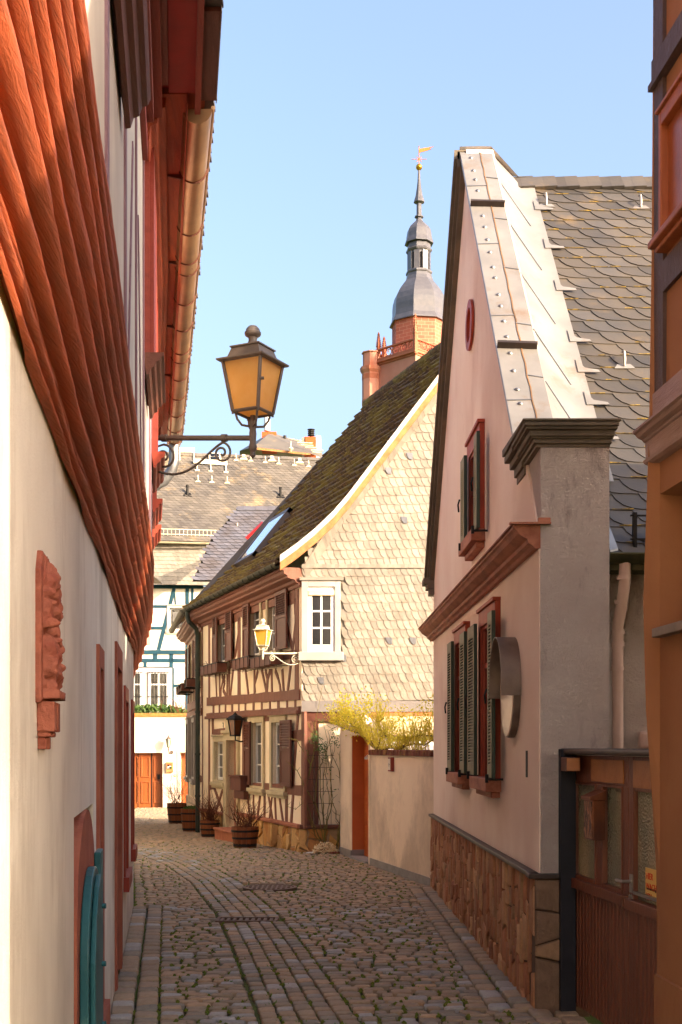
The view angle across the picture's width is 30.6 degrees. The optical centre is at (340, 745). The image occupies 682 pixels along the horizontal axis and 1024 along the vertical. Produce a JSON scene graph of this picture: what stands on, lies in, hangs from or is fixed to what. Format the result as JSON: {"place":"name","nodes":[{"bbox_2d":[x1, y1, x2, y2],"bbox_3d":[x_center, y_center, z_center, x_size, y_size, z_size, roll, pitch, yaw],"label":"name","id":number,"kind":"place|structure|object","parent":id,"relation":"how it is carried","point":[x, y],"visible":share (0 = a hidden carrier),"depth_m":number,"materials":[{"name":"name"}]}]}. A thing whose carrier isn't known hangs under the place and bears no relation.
{"place":"outdoors","nodes":[
{"label":"outdoors","id":0,"kind":"place"},
{"bbox_2d":[191,506,276,581],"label":"slate wing house","id":1,"kind":"structure","parent":0,"point":[235,532],"depth_m":42.88,"materials":[{"name":"grey stone"}]},
{"bbox_2d":[240,417,322,457],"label":"distant house","id":2,"kind":"structure","parent":0,"point":[268,443],"depth_m":78.63,"materials":[{"name":"brown stone"}]},
{"bbox_2d":[110,807,589,1023],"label":"street","id":3,"kind":"structure","parent":0,"point":[477,991],"depth_m":10.48,"materials":[{"name":"grey stone"}]},
{"bbox_2d":[167,803,185,823],"bbox_3d":[-4.188,1.725,31.866,0.540,0.520,0.538,0,0,0],"label":"barrel planter","id":4,"kind":"object","parent":3,"relation":"on","point":[174,814],"visible":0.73,"depth_m":31.64,"materials":[{"name":"brown wood"}]},
{"bbox_2d":[154,764,186,803],"bbox_3d":[-4.217,0.971,31.876,1.263,1.035,1.153,0,0,0],"label":"bare shrub","id":5,"kind":"object","parent":4,"relation":"in","point":[174,795],"visible":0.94,"depth_m":31.84,"materials":[{"name":"plant"}]},
{"bbox_2d":[180,808,194,831],"bbox_3d":[-3.277,1.627,27.372,0.500,0.500,0.500,0,0,0],"label":"barrel planter","id":6,"kind":"object","parent":3,"relation":"on","point":[188,819],"visible":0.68,"depth_m":27.16,"materials":[{"name":"brown wood"}]},
{"bbox_2d":[182,805,194,811],"bbox_3d":[-3.276,1.384,27.365,0.492,0.174,0.496,0,0,0],"label":"green plant","id":7,"kind":"object","parent":6,"relation":"in","point":[190,807],"visible":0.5,"depth_m":27.26,"materials":[{"name":"green plant"}]},
{"bbox_2d":[200,820,219,836],"bbox_3d":[-2.617,1.651,24.826,0.404,0.330,0.404,0,0,0],"label":"barrel planter","id":8,"kind":"object","parent":3,"relation":"on","point":[207,829],"visible":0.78,"depth_m":24.66,"materials":[{"name":"brown wood"}]},
{"bbox_2d":[188,790,227,821],"bbox_3d":[-2.637,1.174,24.803,0.824,0.693,0.960,0,0,-12],"label":"bare shrub","id":9,"kind":"object","parent":8,"relation":"in","point":[209,811],"visible":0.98,"depth_m":24.75,"materials":[{"name":"brown plant"}]},
{"bbox_2d":[231,826,258,847],"bbox_3d":[-1.639,1.555,21.244,0.471,0.350,0.471,0,0,0],"label":"barrel planter","id":10,"kind":"object","parent":3,"relation":"on","point":[244,837],"visible":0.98,"depth_m":21.06,"materials":[{"name":"brown wood"}]},
{"bbox_2d":[222,796,268,826],"bbox_3d":[-1.611,1.109,21.319,0.841,0.551,0.758,0,0,0],"label":"bare shrub","id":11,"kind":"object","parent":10,"relation":"in","point":[246,822],"visible":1,"depth_m":21.23,"materials":[{"name":"brown plant"}]},
{"bbox_2d":[215,917,277,923],"bbox_3d":[-0.920,1.722,12.200,0.600,0.056,0.280,0,0,0],"label":"drain cover","id":12,"kind":"object","parent":3,"relation":"on","point":[220,920],"visible":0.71,"depth_m":12.18,"materials":[{"name":"metal"}]},
{"bbox_2d":[242,884,296,892],"bbox_3d":[-0.860,1.726,15.000,0.657,0.068,0.657,0,0,0],"label":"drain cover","id":13,"kind":"object","parent":3,"relation":"on","point":[276,887],"visible":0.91,"depth_m":14.93,"materials":[{"name":"metal"}]},
{"bbox_2d":[312,841,338,853],"bbox_3d":[-0.244,1.617,19.743,0.456,0.218,0.229,0,0,0],"label":"dry plant","id":14,"kind":"object","parent":3,"relation":"on","point":[318,847],"visible":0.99,"depth_m":19.71,"materials":[{"name":"beige plant"}]},
{"bbox_2d":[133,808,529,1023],"bbox_3d":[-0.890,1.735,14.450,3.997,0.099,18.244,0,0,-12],"label":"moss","id":15,"kind":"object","parent":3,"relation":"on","point":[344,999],"visible":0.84,"depth_m":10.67,"materials":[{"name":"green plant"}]},
{"bbox_2d":[118,853,603,1023],"bbox_3d":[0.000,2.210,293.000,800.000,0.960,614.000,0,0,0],"label":"ground","id":16,"kind":"structure","parent":0,"point":[591,1019],"depth_m":9.14,"materials":[{"name":"grey stone"}]},
{"bbox_2d":[0,0,223,1023],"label":"plaster house","id":17,"kind":"structure","parent":16,"relation":"on","point":[107,110],"depth_m":4.54,"materials":[{"name":"red wood"}]},
{"bbox_2d":[96,644,109,1023],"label":"window","id":18,"kind":"structure","parent":17,"relation":"in","point":[100,653],"depth_m":6.64,"materials":[{"name":"red wood"}]},
{"bbox_2d":[115,641,122,990],"bbox_3d":[-1.719,0.490,9.075,0.216,2.420,1.090,0,0,-8],"label":"door","id":19,"kind":"structure","parent":17,"relation":"in","point":[118,652],"depth_m":9.44,"materials":[{"name":"red wood"}]},
{"bbox_2d":[123,685,131,891],"bbox_3d":[-1.927,0.350,10.675,0.246,1.700,0.973,0,0,-8],"label":"window","id":20,"kind":"structure","parent":17,"relation":"in","point":[127,871],"depth_m":10.25,"materials":[{"name":"red paint"}]},
{"bbox_2d":[111,0,150,128],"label":"window","id":21,"kind":"structure","parent":17,"relation":"in","point":[130,18],"depth_m":5.30,"materials":[{"name":"brown wood"}]},
{"bbox_2d":[131,699,137,861],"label":"window","id":22,"kind":"structure","parent":17,"relation":"in","point":[134,846],"depth_m":12.30,"materials":[{"name":"red paint"}]},
{"bbox_2d":[145,147,165,418],"bbox_3d":[-1.537,-3.840,10.300,0.159,1.920,1.352,0,0,-7],"label":"window","id":23,"kind":"structure","parent":17,"relation":"in","point":[154,360],"depth_m":9.70,"materials":[{"name":"red paint"}]},
{"bbox_2d":[152,525,160,548],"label":"window","id":24,"kind":"structure","parent":17,"relation":"in","point":[156,533],"depth_m":17.41,"materials":[{"name":"red paint"}]},
{"bbox_2d":[152,487,162,528],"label":"window","id":25,"kind":"structure","parent":17,"relation":"in","point":[157,504],"depth_m":15.49,"materials":[{"name":"red paint"}]},
{"bbox_2d":[152,299,164,492],"bbox_3d":[-1.989,-3.840,13.525,0.138,1.920,1.306,0,0,-9],"label":"window","id":26,"kind":"structure","parent":17,"relation":"in","point":[158,457],"depth_m":12.95,"materials":[{"name":"red paint"}]},
{"bbox_2d":[158,325,288,475],"bbox_3d":[-1.325,-3.639,13.206,1.466,1.507,0.559,0,0,27],"label":"street lamp","id":27,"kind":"object","parent":17,"relation":"attached to","point":[253,368],"visible":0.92,"depth_m":12.91,"materials":[{"name":"black metal"}]},
{"bbox_2d":[154,577,161,583],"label":"cream house","id":28,"kind":"structure","parent":16,"relation":"on","point":[156,581],"depth_m":35.72,"materials":[{"name":"white paint"}]},
{"bbox_2d":[135,713,187,807],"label":"garage building","id":29,"kind":"structure","parent":16,"relation":"on","point":[153,756],"depth_m":48.00,"materials":[{"name":"white paint"}]},
{"bbox_2d":[135,753,162,807],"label":"garage door","id":30,"kind":"structure","parent":29,"relation":"in","point":[148,793],"depth_m":48.25,"materials":[{"name":"orange wood"}]},
{"bbox_2d":[135,703,186,712],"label":"terrace shrub","id":31,"kind":"object","parent":29,"relation":"on","point":[148,708],"visible":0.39,"depth_m":48.41,"materials":[{"name":"green plant"}]},
{"bbox_2d":[165,734,172,753],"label":"wall lantern","id":32,"kind":"object","parent":29,"relation":"attached to","point":[168,739],"depth_m":47.65,"materials":[{"name":"grey metal"}]},
{"bbox_2d":[166,762,172,772],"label":"display case","id":33,"kind":"object","parent":29,"relation":"attached to","point":[169,767],"visible":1,"depth_m":47.90,"materials":[{"name":"yellow metal"}]},
{"bbox_2d":[158,690,187,712],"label":"bare shrub","id":34,"kind":"object","parent":29,"relation":"on","point":[178,704],"visible":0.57,"depth_m":48.33,"materials":[{"name":"plant"}]},
{"bbox_2d":[181,753,187,802],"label":"entrance door","id":35,"kind":"structure","parent":29,"relation":"in","point":[182,754],"depth_m":48.38,"materials":[{"name":"orange wood"}]},
{"bbox_2d":[133,448,320,709],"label":"blue timbered house","id":36,"kind":"structure","parent":16,"relation":"on","point":[203,499],"depth_m":51.40,"materials":[{"name":"white paint"}]},
{"bbox_2d":[133,672,142,706],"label":"window","id":37,"kind":"structure","parent":36,"relation":"in","point":[137,680],"depth_m":50.65,"materials":[{"name":"white paint"}]},
{"bbox_2d":[147,672,169,706],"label":"window","id":38,"kind":"structure","parent":36,"relation":"in","point":[158,682],"depth_m":50.73,"materials":[{"name":"white paint"}]},
{"bbox_2d":[166,604,183,633],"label":"window","id":39,"kind":"structure","parent":36,"relation":"in","point":[171,614],"depth_m":50.85,"materials":[{"name":"white paint"}]},
{"bbox_2d":[209,453,220,459],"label":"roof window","id":40,"kind":"structure","parent":36,"relation":"in","point":[212,456],"depth_m":54.79,"materials":[{"name":"white glass"}]},
{"bbox_2d":[168,342,440,853],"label":"timbered house","id":41,"kind":"structure","parent":16,"relation":"on","point":[321,572],"depth_m":20.12,"materials":[{"name":"tile"}]},
{"bbox_2d":[174,686,190,694],"bbox_3d":[-3.969,-1.417,31.030,0.415,0.292,0.961,0,0,-10],"label":"flower box","id":42,"kind":"object","parent":41,"relation":"attached to","point":[177,690],"visible":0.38,"depth_m":30.91,"materials":[{"name":"brown paint"}]},
{"bbox_2d":[179,683,193,692],"bbox_3d":[-3.686,-1.404,29.714,0.338,0.287,0.870,0,0,-10],"label":"flower box","id":43,"kind":"object","parent":41,"relation":"attached to","point":[181,688],"visible":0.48,"depth_m":29.33,"materials":[{"name":"brown paint"}]},
{"bbox_2d":[183,718,190,781],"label":"window","id":44,"kind":"structure","parent":41,"relation":"in","point":[187,776],"depth_m":29.81,"materials":[{"name":"white paint"}]},
{"bbox_2d":[186,645,190,677],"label":"window","id":45,"kind":"structure","parent":41,"relation":"in","point":[188,645],"depth_m":30.60,"materials":[{"name":"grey wood"}]},
{"bbox_2d":[189,715,194,784],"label":"window","id":46,"kind":"structure","parent":41,"relation":"in","point":[192,781],"depth_m":27.68,"materials":[{"name":"white paint"}]},
{"bbox_2d":[184,676,200,688],"bbox_3d":[-3.295,-1.416,27.601,0.338,0.284,0.873,0,0,-10],"label":"flower box","id":47,"kind":"object","parent":41,"relation":"attached to","point":[189,683],"visible":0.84,"depth_m":27.20,"materials":[{"name":"brown paint"}]},
{"bbox_2d":[200,632,201,680],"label":"window","id":48,"kind":"structure","parent":41,"relation":"in","point":[200,632],"depth_m":27.21,"materials":[{"name":"grey wood"}]},
{"bbox_2d":[199,660,227,676],"bbox_3d":[-2.593,-1.570,25.021,0.427,0.302,1.613,0,0,-19],"label":"flower box","id":49,"kind":"object","parent":41,"relation":"attached to","point":[213,669],"visible":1,"depth_m":24.62,"materials":[{"name":"brown paint"}]},
{"bbox_2d":[210,735,223,788],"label":"window","id":50,"kind":"structure","parent":41,"relation":"in","point":[218,739],"depth_m":25.61,"materials":[{"name":"grey stone"}]},
{"bbox_2d":[218,624,229,668],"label":"window","id":51,"kind":"structure","parent":41,"relation":"in","point":[222,633],"depth_m":25.38,"materials":[{"name":"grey wood"}]},
{"bbox_2d":[221,718,239,826],"bbox_3d":[-2.085,0.622,24.281,0.250,2.357,1.235,0,0,-19],"label":"door","id":52,"kind":"structure","parent":41,"relation":"in","point":[226,735],"depth_m":24.60,"materials":[{"name":"brown wood"}]},
{"bbox_2d":[226,712,243,741],"bbox_3d":[-1.975,-0.352,23.278,0.379,0.574,0.364,0,0,-25],"label":"door lantern","id":53,"kind":"object","parent":41,"relation":"attached to","point":[235,721],"depth_m":23.20,"materials":[{"name":"black metal"}]},
{"bbox_2d":[228,775,248,798],"bbox_3d":[-1.913,0.769,23.325,0.210,0.439,0.830,0,0,-19],"label":"mailbox","id":54,"kind":"object","parent":41,"relation":"attached to","point":[238,786],"visible":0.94,"depth_m":23.13,"materials":[{"name":"brown paint"}]},
{"bbox_2d":[231,655,257,671],"bbox_3d":[-1.693,-1.459,22.588,0.318,0.302,1.246,0,0,-19],"label":"flower box","id":55,"kind":"object","parent":41,"relation":"attached to","point":[241,663],"visible":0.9,"depth_m":22.52,"materials":[{"name":"brown paint"}]},
{"bbox_2d":[246,716,264,795],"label":"window","id":56,"kind":"structure","parent":41,"relation":"in","point":[259,720],"depth_m":22.68,"materials":[{"name":"grey stone"}]},
{"bbox_2d":[250,602,262,655],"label":"window","id":57,"kind":"structure","parent":41,"relation":"in","point":[258,616],"depth_m":22.94,"materials":[{"name":"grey wood"}]},
{"bbox_2d":[249,647,287,669],"bbox_3d":[-1.239,-1.482,21.276,0.318,0.300,1.441,0,0,-19],"label":"flower box","id":58,"kind":"object","parent":41,"relation":"attached to","point":[258,662],"visible":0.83,"depth_m":21.00,"materials":[{"name":"brown paint"}]},
{"bbox_2d":[266,599,282,652],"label":"window","id":59,"kind":"structure","parent":41,"relation":"in","point":[272,642],"depth_m":21.80,"materials":[{"name":"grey wood"}]},
{"bbox_2d":[252,619,299,664],"bbox_3d":[-1.025,-1.657,19.779,0.782,0.725,0.345,0,0,-8],"label":"street lamp","id":60,"kind":"object","parent":41,"relation":"attached to","point":[262,632],"visible":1,"depth_m":19.69,"materials":[{"name":"paint"}]},
{"bbox_2d":[266,715,287,798],"bbox_3d":[-1.042,0.171,21.237,0.210,1.427,1.072,0,0,-19],"label":"window","id":61,"kind":"structure","parent":41,"relation":"in","point":[272,792],"depth_m":21.57,"materials":[{"name":"grey stone"}]},
{"bbox_2d":[286,686,339,849],"bbox_3d":[-0.393,0.355,19.866,0.985,2.629,0.279,0,0,0],"label":"climbing rose","id":62,"kind":"object","parent":41,"relation":"attached to","point":[325,760],"visible":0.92,"depth_m":19.86,"materials":[{"name":"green plant"}]},
{"bbox_2d":[308,755,333,803],"bbox_3d":[-0.319,0.696,19.951,0.417,1.154,0.012,0,0,0],"label":"wire trellis","id":63,"kind":"object","parent":41,"relation":"attached to","point":[319,779],"visible":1,"depth_m":19.95,"materials":[{"name":"black metal"}]},
{"bbox_2d":[298,577,343,660],"bbox_3d":[-0.321,-2.036,19.998,0.726,1.338,0.204,0,0,0],"label":"window","id":64,"kind":"structure","parent":41,"relation":"in","point":[321,596],"depth_m":19.96,"materials":[{"name":"white paint"}]},
{"bbox_2d":[339,724,432,884],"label":"garden wall","id":65,"kind":"structure","parent":16,"relation":"on","point":[385,821],"depth_m":17.08,"materials":[{"name":"white paint"}]},
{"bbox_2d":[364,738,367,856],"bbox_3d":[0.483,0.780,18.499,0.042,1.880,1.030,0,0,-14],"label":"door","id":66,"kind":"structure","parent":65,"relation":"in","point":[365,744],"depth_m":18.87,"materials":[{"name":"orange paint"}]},
{"bbox_2d":[323,685,432,749],"bbox_3d":[0.600,-0.423,17.351,0.736,1.076,3.945,0,0,-21],"label":"yellow shrub","id":67,"kind":"object","parent":65,"relation":"on","point":[352,724],"visible":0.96,"depth_m":17.33,"materials":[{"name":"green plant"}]},
{"bbox_2d":[388,757,393,771],"bbox_3d":[0.671,0.248,16.771,0.056,0.190,0.140,0,0,-14],"label":"mailbox","id":68,"kind":"object","parent":65,"relation":"attached to","point":[391,764],"depth_m":16.71,"materials":[{"name":"red paint"}]},
{"bbox_2d":[418,146,651,1016],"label":"pink house","id":69,"kind":"structure","parent":16,"relation":"on","point":[536,534],"depth_m":9.65,"materials":[{"name":"paint"}]},
{"bbox_2d":[446,621,469,789],"bbox_3d":[1.136,-0.376,12.005,0.140,1.564,0.998,0,0,-1],"label":"window","id":70,"kind":"structure","parent":69,"relation":"in","point":[462,782],"depth_m":12.31,"materials":[{"name":"wood"}]},
{"bbox_2d":[465,299,473,350],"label":"oval window","id":71,"kind":"structure","parent":69,"relation":"in","point":[469,324],"depth_m":11.40,"materials":[{"name":"wood"}]},
{"bbox_2d":[458,419,484,560],"bbox_3d":[1.159,-2.230,10.978,0.140,1.082,0.932,0,0,-1],"label":"window","id":72,"kind":"structure","parent":69,"relation":"in","point":[472,545],"depth_m":10.81,"materials":[{"name":"wood"}]},
{"bbox_2d":[469,596,500,797],"bbox_3d":[1.177,-0.376,10.133,0.140,1.564,1.034,0,0,-1],"label":"window","id":73,"kind":"structure","parent":69,"relation":"in","point":[492,789],"depth_m":10.38,"materials":[{"name":"wood"}]},
{"bbox_2d":[489,637,520,737],"bbox_3d":[1.182,-0.423,8.996,0.140,0.727,0.618,0,0,-1],"label":"oval sign","id":74,"kind":"object","parent":69,"relation":"attached to","point":[505,676],"visible":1,"depth_m":8.80,"materials":[{"name":"grey metal"}]},
{"bbox_2d":[559,748,656,1023],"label":"garden gate","id":75,"kind":"structure","parent":69,"relation":"attached to","point":[607,939],"depth_m":7.30,"materials":[{"name":"brown wood"}]},
{"bbox_2d":[581,789,605,839],"bbox_3d":[1.504,0.410,7.412,0.100,0.295,0.180,0,0,-7],"label":"letter box","id":76,"kind":"object","parent":75,"relation":"attached to","point":[594,815],"visible":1,"depth_m":7.34,"materials":[{"name":"orange metal"}]},
{"bbox_2d":[615,757,656,1023],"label":"gate door","id":77,"kind":"structure","parent":75,"relation":"in","point":[642,911],"depth_m":6.79,"materials":[{"name":"brown wood"}]},
{"bbox_2d":[645,867,655,900],"bbox_3d":[1.667,0.743,6.621,0.006,0.170,0.261,0,0,-7],"label":"notice","id":78,"kind":"object","parent":75,"relation":"on","point":[650,881],"visible":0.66,"depth_m":6.67,"materials":[{"name":"yellow paper"}]},
{"bbox_2d":[632,0,681,1023],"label":"orange house","id":79,"kind":"structure","parent":16,"relation":"on","point":[658,432],"depth_m":6.15,"materials":[{"name":"paint"}]},
{"bbox_2d":[648,70,681,252],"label":"window","id":80,"kind":"structure","parent":79,"relation":"in","point":[669,112],"depth_m":6.04,"materials":[{"name":"orange wood"}]},
{"bbox_2d":[652,620,681,637],"bbox_3d":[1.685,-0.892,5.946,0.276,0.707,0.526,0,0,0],"label":"window sill","id":81,"kind":"structure","parent":79,"relation":"in","point":[674,628],"depth_m":5.98,"materials":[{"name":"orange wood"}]},
{"bbox_2d":[360,146,443,406],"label":"church tower","id":82,"kind":"structure","parent":0,"point":[416,322],"depth_m":122.17,"materials":[{"name":"metal"}]},
{"bbox_2d":[158,0,652,586],"label":"sky","id":83,"kind":"structure","parent":0,"point":[324,108],"materials":[{"name":"blue"}]}
]}

